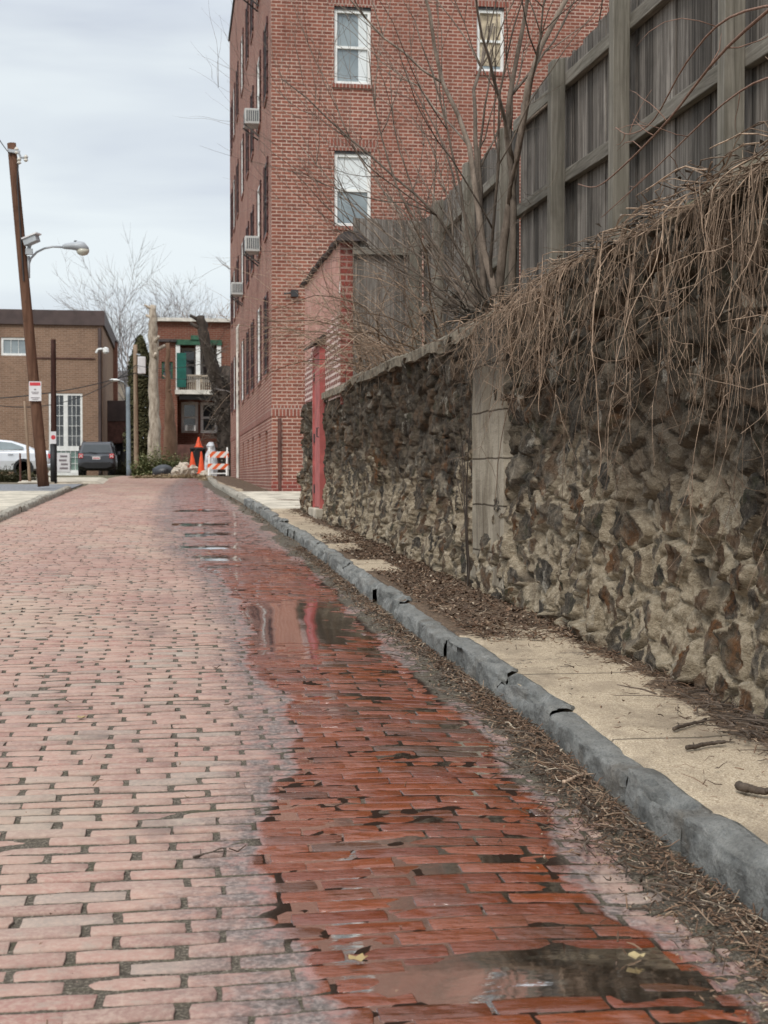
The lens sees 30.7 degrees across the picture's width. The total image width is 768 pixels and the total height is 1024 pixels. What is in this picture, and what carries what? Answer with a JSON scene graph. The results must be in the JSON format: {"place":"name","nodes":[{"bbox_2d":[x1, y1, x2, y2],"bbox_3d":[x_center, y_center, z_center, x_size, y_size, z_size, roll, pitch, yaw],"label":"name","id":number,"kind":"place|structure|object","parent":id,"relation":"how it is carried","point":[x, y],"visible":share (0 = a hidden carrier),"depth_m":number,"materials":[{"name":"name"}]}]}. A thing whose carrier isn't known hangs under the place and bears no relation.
{"place":"outdoors","nodes":[
{"label":"outdoors","id":0,"kind":"place"},
{"bbox_2d":[0,491,51,511],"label":"pavement","id":1,"kind":"structure","parent":0,"point":[9,498],"depth_m":26.03,"materials":[{"name":"concrete"}]},
{"bbox_2d":[0,484,82,490],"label":"gravel path","id":2,"kind":"structure","parent":0,"point":[23,487],"depth_m":34.07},
{"bbox_2d":[7,142,48,486],"bbox_3d":[-8.263,-4.561,32.508,0.912,7.958,0.320,0,1,-9],"label":"utility pole","id":3,"kind":"object","parent":2,"relation":"on","point":[36,406],"visible":0.99,"depth_m":32.44,"materials":[{"name":"brown wood"}]},
{"bbox_2d":[21,232,41,254],"bbox_3d":[-8.128,-6.189,32.276,0.392,0.480,0.261,0,1,16],"label":"security camera","id":4,"kind":"object","parent":3,"relation":"attached to","point":[29,240],"visible":1,"depth_m":32.21,"materials":[{"name":"grey metal"}]},
{"bbox_2d":[29,381,40,400],"bbox_3d":[-8.085,-2.799,32.432,0.280,0.450,0.018,0,1,-9],"label":"pole notice","id":5,"kind":"object","parent":3,"relation":"attached to","point":[34,391],"visible":1,"depth_m":32.42,"materials":[{"name":"white"}]},
{"bbox_2d":[27,240,88,277],"bbox_3d":[-7.589,-5.882,32.602,1.422,0.896,0.340,0,1,-9],"label":"street lamp","id":6,"kind":"object","parent":3,"relation":"attached to","point":[81,248],"visible":1,"depth_m":32.54,"materials":[{"name":"grey metal"}]},
{"bbox_2d":[17,477,107,483],"bbox_3d":[-10.004,-0.953,42.982,2.993,0.226,9.996,0,1,-9],"label":"pavement corner","id":7,"kind":"object","parent":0,"point":[81,480],"visible":0.69,"depth_m":41.38,"materials":[{"name":"concrete"}]},
{"bbox_2d":[50,339,56,483],"bbox_3d":[-9.217,-2.776,39.008,0.188,4.048,0.186,0,1,-9],"label":"dark pole","id":8,"kind":"object","parent":7,"relation":"on","point":[53,462],"visible":0.92,"depth_m":38.95,"materials":[{"name":"brown wood"}]},
{"bbox_2d":[0,475,125,518],"bbox_3d":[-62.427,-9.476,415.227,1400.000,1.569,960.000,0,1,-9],"label":"ground","id":9,"kind":"structure","parent":0,"point":[105,476],"depth_m":57.26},
{"bbox_2d":[0,463,36,481],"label":"dark bush","id":10,"kind":"object","parent":9,"relation":"on","point":[5,476],"visible":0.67,"depth_m":41.69,"materials":[{"name":"green plant"}]},
{"bbox_2d":[0,440,49,475],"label":"silver saloon","id":11,"kind":"object","parent":9,"relation":"on","point":[10,451],"visible":0.55,"depth_m":54.60,"materials":[{"name":"paint"}]},
{"bbox_2d":[0,441,23,449],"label":"rear side window","id":12,"kind":"structure","parent":11,"relation":"in","point":[3,445],"depth_m":54.65,"materials":[{"name":"grey glass"}]},
{"bbox_2d":[24,401,30,480],"bbox_3d":[-10.163,-1.966,39.897,0.209,2.391,0.090,0,1,-9],"label":"wooden post","id":13,"kind":"object","parent":9,"relation":"on","point":[27,447],"visible":0.92,"depth_m":39.87,"materials":[{"name":"brown wood"}]},
{"bbox_2d":[0,486,70,521],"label":"kerb","id":14,"kind":"structure","parent":9,"relation":"on","point":[10,511],"depth_m":23.80,"materials":[{"name":"concrete"}]},
{"bbox_2d":[0,309,115,474],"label":"tan brick building","id":15,"kind":"structure","parent":9,"relation":"on","point":[80,337],"depth_m":73.16,"materials":[{"name":"brown brick"}]},
{"bbox_2d":[1,337,25,355],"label":"window","id":16,"kind":"structure","parent":15,"relation":"in","point":[14,346],"depth_m":72.84,"materials":[{"name":"white paint"}]},
{"bbox_2d":[49,393,65,447],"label":"window","id":17,"kind":"structure","parent":15,"relation":"in","point":[60,397],"depth_m":73.27,"materials":[{"name":"white paint"}]},
{"bbox_2d":[57,453,69,471],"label":"wall sign","id":18,"kind":"object","parent":15,"relation":"attached to","point":[63,462],"visible":0.99,"depth_m":73.22,"materials":[{"name":"grey"}]},
{"bbox_2d":[49,448,78,472],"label":"window","id":19,"kind":"structure","parent":15,"relation":"in","point":[73,451],"depth_m":73.40,"materials":[{"name":"white paint"}]},
{"bbox_2d":[66,393,82,447],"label":"window","id":20,"kind":"structure","parent":15,"relation":"in","point":[74,428],"depth_m":73.38,"materials":[{"name":"white paint"}]},
{"bbox_2d":[77,441,119,474],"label":"compact suv","id":21,"kind":"object","parent":9,"relation":"on","point":[97,456],"visible":0.92,"depth_m":68.66,"materials":[{"name":"grey paint"}]},
{"bbox_2d":[113,340,117,400],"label":"brick chimney","id":22,"kind":"object","parent":9,"relation":"on","point":[115,373],"visible":0.25,"depth_m":86.32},
{"bbox_2d":[107,400,125,474],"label":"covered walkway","id":23,"kind":"structure","parent":9,"relation":"on","point":[116,418],"depth_m":78.52,"materials":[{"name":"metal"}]},
{"bbox_2d":[46,241,189,437],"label":"bare tree","id":24,"kind":"object","parent":9,"relation":"on","point":[70,307],"visible":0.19,"depth_m":96.56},
{"bbox_2d":[113,444,122,474],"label":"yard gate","id":25,"kind":"structure","parent":9,"relation":"on","point":[119,447],"depth_m":80.58,"materials":[{"name":"metal"}]},
{"bbox_2d":[110,379,130,475],"bbox_3d":[-12.164,-3.859,64.655,1.008,4.563,0.288,-1,2,-31],"label":"blue lamp post","id":26,"kind":"object","parent":9,"relation":"on","point":[128,443],"visible":0.93,"depth_m":64.81,"materials":[{"name":"metal"}]},
{"bbox_2d":[118,371,130,400],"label":"beige house","id":27,"kind":"structure","parent":9,"relation":"on","point":[120,389],"depth_m":98.18,"materials":[{"name":"paint"}]},
{"bbox_2d":[122,334,149,465],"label":"conifer tree","id":28,"kind":"object","parent":9,"relation":"on","point":[143,411],"visible":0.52,"depth_m":71.35,"materials":[{"name":"green plant"}]},
{"bbox_2d":[133,345,145,472],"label":"utility pole","id":29,"kind":"object","parent":9,"relation":"on","point":[139,362],"visible":0.94,"depth_m":66.78,"materials":[{"name":"brown wood"}]},
{"bbox_2d":[0,373,134,398],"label":"overhead cable","id":30,"kind":"object","parent":29,"relation":"attached to","point":[68,389],"visible":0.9,"depth_m":60.52,"materials":[{"name":"black rubber"}]},
{"bbox_2d":[67,222,213,400],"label":"bare tree","id":31,"kind":"object","parent":9,"relation":"on","point":[122,337],"visible":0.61,"depth_m":91.41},
{"bbox_2d":[100,274,191,403],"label":"bare tree","id":32,"kind":"object","parent":9,"relation":"on","point":[124,355],"visible":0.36,"depth_m":92.66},
{"bbox_2d":[144,304,165,466],"bbox_3d":[-9.629,-4.985,59.063,0.802,7.535,0.735,1,2,29],"label":"dead tree trunk","id":33,"kind":"object","parent":9,"relation":"on","point":[155,348],"visible":0.9,"depth_m":58.93,"materials":[{"name":"wood"}]},
{"bbox_2d":[162,343,177,463],"bbox_3d":[-9.303,-4.321,61.192,0.793,6.149,0.764,0,1,-9],"label":"brown trunk","id":34,"kind":"object","parent":9,"relation":"on","point":[170,437],"visible":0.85,"depth_m":61.05,"materials":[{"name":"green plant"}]},
{"bbox_2d":[137,282,215,317],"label":"bare tree","id":35,"kind":"object","parent":9,"relation":"on","point":[190,307],"visible":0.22,"depth_m":95.07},
{"bbox_2d":[147,273,223,317],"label":"bare tree","id":36,"kind":"object","parent":9,"relation":"on","point":[183,297],"visible":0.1,"depth_m":101.12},
{"bbox_2d":[157,317,229,475],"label":"red brick house","id":37,"kind":"structure","parent":9,"relation":"on","point":[179,336],"depth_m":65.24,"materials":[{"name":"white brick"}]},
{"bbox_2d":[181,348,195,381],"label":"window","id":38,"kind":"structure","parent":37,"relation":"in","point":[191,370],"depth_m":66.88,"materials":[{"name":"glass"}]},
{"bbox_2d":[181,402,197,432],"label":"window","id":39,"kind":"structure","parent":37,"relation":"in","point":[189,410],"depth_m":66.93,"materials":[{"name":"white paint"}]},
{"bbox_2d":[200,348,216,381],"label":"window","id":40,"kind":"structure","parent":37,"relation":"in","point":[203,370],"depth_m":66.93,"materials":[{"name":"white paint"}]},
{"bbox_2d":[200,402,216,432],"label":"window","id":41,"kind":"structure","parent":37,"relation":"in","point":[206,414],"depth_m":67.06,"materials":[{"name":"white paint"}]},
{"bbox_2d":[184,314,230,475],"bbox_3d":[-6.650,-4.301,56.170,2.782,7.292,2.134,0,1,-9],"label":"leaning dark trunk","id":42,"kind":"object","parent":9,"relation":"on","point":[219,376],"visible":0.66,"depth_m":56.28,"materials":[{"name":"brown plant"}]},
{"bbox_2d":[207,477,251,503],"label":"kerb","id":43,"kind":"structure","parent":9,"relation":"on","point":[235,494],"depth_m":30.90,"materials":[{"name":"concrete"}]},
{"bbox_2d":[228,0,608,490],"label":"apartment building","id":44,"kind":"structure","parent":9,"relation":"on","point":[270,458],"depth_m":29.72,"materials":[{"name":"red brick"}]},
{"bbox_2d":[230,189,232,242],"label":"window","id":45,"kind":"structure","parent":44,"relation":"in","point":[231,195],"depth_m":49.16,"materials":[{"name":"metal"}]},
{"bbox_2d":[230,100,232,154],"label":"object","id":46,"kind":"structure","parent":44,"relation":"in","point":[231,109],"depth_m":48.24,"materials":[{"name":"metal"}]},
{"bbox_2d":[231,361,232,414],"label":"window","id":47,"kind":"structure","parent":44,"relation":"in","point":[232,361],"depth_m":48.53,"materials":[{"name":"metal"}]},
{"bbox_2d":[232,82,234,141],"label":"window","id":48,"kind":"structure","parent":44,"relation":"in","point":[233,95],"depth_m":46.71,"materials":[{"name":"white paint"}]},
{"bbox_2d":[233,355,235,411],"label":"window","id":49,"kind":"structure","parent":44,"relation":"in","point":[234,362],"depth_m":47.27,"materials":[{"name":"white paint"}]},
{"bbox_2d":[233,267,235,321],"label":"window","id":50,"kind":"structure","parent":44,"relation":"in","point":[234,273],"depth_m":46.33,"materials":[{"name":"white paint"}]},
{"bbox_2d":[233,175,235,232],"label":"window","id":51,"kind":"structure","parent":44,"relation":"in","point":[234,203],"depth_m":46.20,"materials":[{"name":"white paint"}]},
{"bbox_2d":[230,282,242,305],"bbox_3d":[-4.313,-6.412,41.272,0.459,0.652,0.545,0,1,-9],"label":"air conditioner","id":52,"kind":"object","parent":44,"relation":"attached to","point":[235,290],"visible":0.91,"depth_m":41.01,"materials":[{"name":"white metal"}]},
{"bbox_2d":[236,256,238,313],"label":"window","id":53,"kind":"structure","parent":44,"relation":"in","point":[237,262],"depth_m":44.82,"materials":[{"name":"metal"}]},
{"bbox_2d":[236,159,238,219],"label":"window","id":54,"kind":"structure","parent":44,"relation":"in","point":[237,167],"depth_m":43.89,"materials":[{"name":"metal"}]},
{"bbox_2d":[236,61,238,123],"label":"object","id":55,"kind":"structure","parent":44,"relation":"in","point":[237,73],"depth_m":43.74,"materials":[{"name":"metal"}]},
{"bbox_2d":[240,133,243,200],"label":"window","id":56,"kind":"structure","parent":44,"relation":"in","point":[242,144],"depth_m":41.66,"materials":[{"name":"white paint"}]},
{"bbox_2d":[240,27,243,96],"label":"window","id":57,"kind":"structure","parent":44,"relation":"in","point":[242,40],"depth_m":40.64,"materials":[{"name":"white paint"}]},
{"bbox_2d":[241,238,243,301],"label":"window","id":58,"kind":"structure","parent":44,"relation":"in","point":[242,246],"depth_m":41.64,"materials":[{"name":"white paint"}]},
{"bbox_2d":[241,339,244,403],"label":"window","id":59,"kind":"structure","parent":44,"relation":"in","point":[242,345],"depth_m":41.80,"materials":[{"name":"white paint"}]},
{"bbox_2d":[245,129,248,180],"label":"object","id":60,"kind":"structure","parent":44,"relation":"in","point":[246,134],"depth_m":38.14,"materials":[{"name":"metal"}]},
{"bbox_2d":[245,0,248,69],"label":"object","id":61,"kind":"structure","parent":44,"relation":"in","point":[247,7],"depth_m":38.41,"materials":[{"name":"metal"}]},
{"bbox_2d":[246,221,248,288],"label":"window","id":62,"kind":"structure","parent":44,"relation":"in","point":[247,229],"depth_m":38.88,"materials":[{"name":"metal"}]},
{"bbox_2d":[246,330,249,398],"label":"window","id":63,"kind":"structure","parent":44,"relation":"in","point":[247,334],"depth_m":38.96,"materials":[{"name":"metal"}]},
{"bbox_2d":[243,108,258,140],"bbox_3d":[-3.124,-9.209,33.291,0.459,0.652,0.545,0,1,-9],"label":"air conditioner","id":64,"kind":"object","parent":44,"relation":"attached to","point":[251,116],"visible":0.79,"depth_m":33.03,"materials":[{"name":"white metal"}]},
{"bbox_2d":[243,236,259,265],"bbox_3d":[-3.124,-6.209,33.364,0.459,0.652,0.545,0,1,-9],"label":"air conditioner","id":65,"kind":"object","parent":44,"relation":"attached to","point":[251,243],"visible":0.88,"depth_m":33.10,"materials":[{"name":"white metal"}]},
{"bbox_2d":[250,204,253,276],"bbox_3d":[-3.366,-6.993,36.244,0.135,1.685,1.302,0,1,-9],"label":"window","id":66,"kind":"structure","parent":44,"relation":"in","point":[251,213],"depth_m":35.88,"materials":[{"name":"metal"}]},
{"bbox_2d":[250,85,253,161],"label":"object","id":67,"kind":"structure","parent":44,"relation":"in","point":[252,94],"depth_m":35.84,"materials":[{"name":"metal"}]},
{"bbox_2d":[250,0,253,44],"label":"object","id":68,"kind":"structure","parent":44,"relation":"in","point":[251,3],"depth_m":36.41,"materials":[{"name":"metal"}]},
{"bbox_2d":[250,319,254,393],"bbox_3d":[-3.366,-4.019,36.317,0.135,1.835,1.302,0,1,-9],"label":"window","id":69,"kind":"structure","parent":44,"relation":"in","point":[252,386],"depth_m":36.71,"materials":[{"name":"metal"}]},
{"bbox_2d":[256,50,260,133],"bbox_3d":[-2.935,-9.938,33.304,0.135,1.715,1.452,0,1,-9],"label":"window","id":70,"kind":"structure","parent":44,"relation":"in","point":[258,88],"depth_m":33.07,"materials":[{"name":"white paint"}]},
{"bbox_2d":[256,180,261,260],"bbox_3d":[-2.935,-6.923,33.377,0.135,1.685,1.452,0,1,-9],"label":"window","id":71,"kind":"structure","parent":44,"relation":"in","point":[258,196],"depth_m":32.96,"materials":[{"name":"white paint"}]},
{"bbox_2d":[257,305,261,386],"bbox_3d":[-2.935,-3.949,33.450,0.135,1.835,1.452,0,1,-9],"label":"window","id":72,"kind":"structure","parent":44,"relation":"in","point":[259,369],"depth_m":33.90,"materials":[{"name":"white paint"}]},
{"bbox_2d":[263,16,267,108],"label":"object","id":73,"kind":"structure","parent":44,"relation":"in","point":[265,52],"depth_m":31.20,"materials":[{"name":"metal"}]},
{"bbox_2d":[263,291,268,378],"bbox_3d":[-2.563,-3.889,30.978,0.135,1.835,1.302,0,1,-9],"label":"window","id":74,"kind":"structure","parent":44,"relation":"in","point":[265,306],"depth_m":31.35,"materials":[{"name":"metal"}]},
{"bbox_2d":[263,156,268,242],"bbox_3d":[-2.563,-6.863,30.906,0.135,1.685,1.302,0,1,-9],"label":"window","id":75,"kind":"structure","parent":44,"relation":"in","point":[265,172],"depth_m":31.28,"materials":[{"name":"metal"}]},
{"bbox_2d":[329,139,376,229],"bbox_3d":[-0.667,-6.912,29.617,1.024,1.905,0.170,0,1,-9],"label":"window","id":76,"kind":"structure","parent":44,"relation":"in","point":[361,201],"depth_m":29.65,"materials":[{"name":"white paint"}]},
{"bbox_2d":[329,0,376,88],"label":"window","id":77,"kind":"structure","parent":44,"relation":"in","point":[355,68],"depth_m":29.59,"materials":[{"name":"white paint"}]},
{"bbox_2d":[471,0,509,75],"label":"window","id":78,"kind":"structure","parent":44,"relation":"in","point":[483,13],"depth_m":30.01,"materials":[{"name":"white paint"}]},
{"bbox_2d":[244,498,767,921],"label":"kerb","id":79,"kind":"structure","parent":9,"relation":"on","point":[723,850],"depth_m":4.87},
{"bbox_2d":[296,173,767,719],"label":"stone wall","id":80,"kind":"structure","parent":9,"relation":"on","point":[602,577],"depth_m":7.35,"materials":[{"name":"stone"}]},
{"bbox_2d":[410,57,767,619],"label":"dead vines","id":81,"kind":"object","parent":80,"relation":"on","point":[530,290],"visible":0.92,"depth_m":6.32,"materials":[{"name":"plant"}]},
{"bbox_2d":[601,77,767,217],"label":"bare cane","id":82,"kind":"object","parent":81,"relation":"on","point":[714,111],"visible":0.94,"depth_m":6.40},
{"bbox_2d":[466,139,767,388],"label":"dead leaves","id":83,"kind":"object","parent":80,"relation":"on","point":[664,255],"visible":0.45,"depth_m":6.75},
{"bbox_2d":[0,0,232,407],"label":"sky","id":84,"kind":"structure","parent":0,"point":[96,94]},
{"bbox_2d":[239,491,300,509],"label":"driveway slab","id":85,"kind":"structure","parent":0,"point":[267,499],"depth_m":25.25,"materials":[{"name":"concrete"}]},
{"bbox_2d":[0,476,767,1023],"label":"brick road","id":86,"kind":"structure","parent":0,"point":[424,778],"depth_m":4.47,"materials":[{"name":"brick"}]},
{"bbox_2d":[116,456,145,475],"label":"dead weeds","id":87,"kind":"object","parent":86,"relation":"on","point":[121,471],"visible":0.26,"depth_m":70.60,"materials":[{"name":"brown plant"}]},
{"bbox_2d":[127,438,187,476],"bbox_3d":[-9.020,-2.144,55.694,2.398,1.598,1.723,0,1,-9],"label":"weed clump","id":88,"kind":"object","parent":86,"relation":"on","point":[143,468],"visible":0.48,"depth_m":55.46,"materials":[{"name":"green plant"}]},
{"bbox_2d":[152,464,172,476],"bbox_3d":[-8.558,-1.589,54.296,0.873,0.520,0.872,0,1,-9],"label":"rock","id":89,"kind":"object","parent":86,"relation":"on","point":[162,469],"visible":0.72,"depth_m":53.97,"materials":[{"name":"grey stone"}]},
{"bbox_2d":[129,472,206,477],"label":"dry weeds","id":90,"kind":"object","parent":86,"relation":"on","point":[161,475],"visible":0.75,"depth_m":52.20,"materials":[{"name":"brown plant"}]},
{"bbox_2d":[190,448,205,466],"bbox_3d":[-7.511,-1.996,56.489,0.640,1.190,0.660,0,1,-9],"label":"black bin","id":91,"kind":"object","parent":86,"relation":"on","point":[196,452],"visible":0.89,"depth_m":56.19,"materials":[{"name":"plastic"}]},
{"bbox_2d":[0,495,767,1023],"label":"leaf litter","id":92,"kind":"object","parent":86,"relation":"on","point":[406,563],"visible":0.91,"depth_m":5.31,"materials":[{"name":"plant"}]},
{"bbox_2d":[167,480,747,1023],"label":"puddle water","id":93,"kind":"structure","parent":86,"relation":"on","point":[551,970],"depth_m":3.38,"materials":[{"name":"liquid"}]},
{"bbox_2d":[210,476,767,843],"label":"pavement","id":94,"kind":"structure","parent":0,"point":[653,748],"depth_m":5.77,"materials":[{"name":"concrete"}]},
{"bbox_2d":[204,442,217,475],"bbox_3d":[-6.804,-2.053,55.088,0.497,1.400,0.515,0,1,11],"label":"fire hydrant","id":95,"kind":"object","parent":94,"relation":"on","point":[212,448],"visible":0.61,"depth_m":54.91,"materials":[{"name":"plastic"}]},
{"bbox_2d":[207,447,228,475],"bbox_3d":[-5.992,-1.827,50.643,0.740,1.029,0.634,0,1,-1],"label":"barricade","id":96,"kind":"object","parent":94,"relation":"on","point":[217,454],"visible":0.98,"depth_m":50.51,"materials":[{"name":"white paint"}]},
{"bbox_2d":[299,231,366,518],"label":"brick garden wall","id":97,"kind":"structure","parent":94,"relation":"on","point":[318,465],"depth_m":18.58,"materials":[{"name":"brick"}]},
{"bbox_2d":[313,354,318,506],"bbox_3d":[-0.912,-1.106,19.085,0.093,2.080,0.860,0,1,-9],"label":"door","id":98,"kind":"structure","parent":97,"relation":"in","point":[316,389],"depth_m":19.20,"materials":[{"name":"red paint"}]},
{"bbox_2d":[446,354,470,585],"bbox_3d":[0.499,-0.278,9.573,0.150,1.632,0.794,0,1,9],"label":"bare sapling","id":99,"kind":"object","parent":94,"relation":"on","point":[465,508],"visible":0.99,"depth_m":9.84,"materials":[{"name":"brown plant"}]},
{"bbox_2d":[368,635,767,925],"bbox_3d":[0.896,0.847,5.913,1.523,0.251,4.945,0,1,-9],"label":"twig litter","id":100,"kind":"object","parent":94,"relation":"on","point":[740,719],"visible":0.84,"depth_m":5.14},
{"bbox_2d":[672,718,718,730],"bbox_3d":[1.156,0.797,5.269,0.263,0.021,0.066,-1,2,-37],"label":"fallen stick","id":101,"kind":"object","parent":94,"relation":"on","point":[679,726],"visible":0.93,"depth_m":5.26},
{"bbox_2d":[685,740,732,749],"bbox_3d":[1.134,0.816,4.911,0.201,0.022,0.052,-1,2,-22],"label":"fallen stick","id":102,"kind":"object","parent":94,"relation":"on","point":[695,746],"visible":1,"depth_m":4.90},
{"bbox_2d":[734,781,767,794],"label":"fallen stick","id":103,"kind":"object","parent":94,"relation":"on","point":[744,787],"visible":1,"depth_m":4.26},
{"bbox_2d":[520,153,767,303],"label":"yard ground","id":104,"kind":"structure","parent":0,"point":[742,192],"depth_m":6.63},
{"bbox_2d":[188,68,524,471],"bbox_3d":[0.003,-2.321,14.173,4.017,3.930,7.622,0,1,-9],"label":"bare shrub","id":105,"kind":"object","parent":104,"relation":"on","point":[383,349],"visible":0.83,"depth_m":13.63,"materials":[{"name":"plant"}]},
{"bbox_2d":[352,218,421,375],"bbox_3d":[0.038,-2.347,17.038,0.836,2.461,0.202,0,1,-9],"label":"board fence","id":106,"kind":"object","parent":104,"relation":"on","point":[371,282],"visible":0.35,"depth_m":17.09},
{"bbox_2d":[181,0,608,387],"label":"bare shrub","id":107,"kind":"object","parent":104,"relation":"on","point":[486,268],"visible":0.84,"depth_m":11.17,"materials":[{"name":"brown plant"}]},
{"bbox_2d":[409,127,519,351],"bbox_3d":[0.763,-2.350,14.714,0.212,2.360,4.832,0,1,-9],"label":"board fence","id":108,"kind":"object","parent":104,"relation":"on","point":[488,199],"visible":0.2,"depth_m":13.82,"materials":[{"name":"wood"}]},
{"bbox_2d":[513,0,767,289],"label":"board fence","id":109,"kind":"object","parent":104,"relation":"on","point":[593,101],"visible":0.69,"depth_m":9.12,"materials":[{"name":"wood"}]},
{"bbox_2d":[578,9,767,187],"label":"bare cane","id":110,"kind":"object","parent":104,"relation":"on","point":[747,28],"visible":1,"depth_m":6.66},
{"bbox_2d":[615,5,767,145],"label":"bare cane","id":111,"kind":"object","parent":104,"relation":"on","point":[728,18],"visible":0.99,"depth_m":6.49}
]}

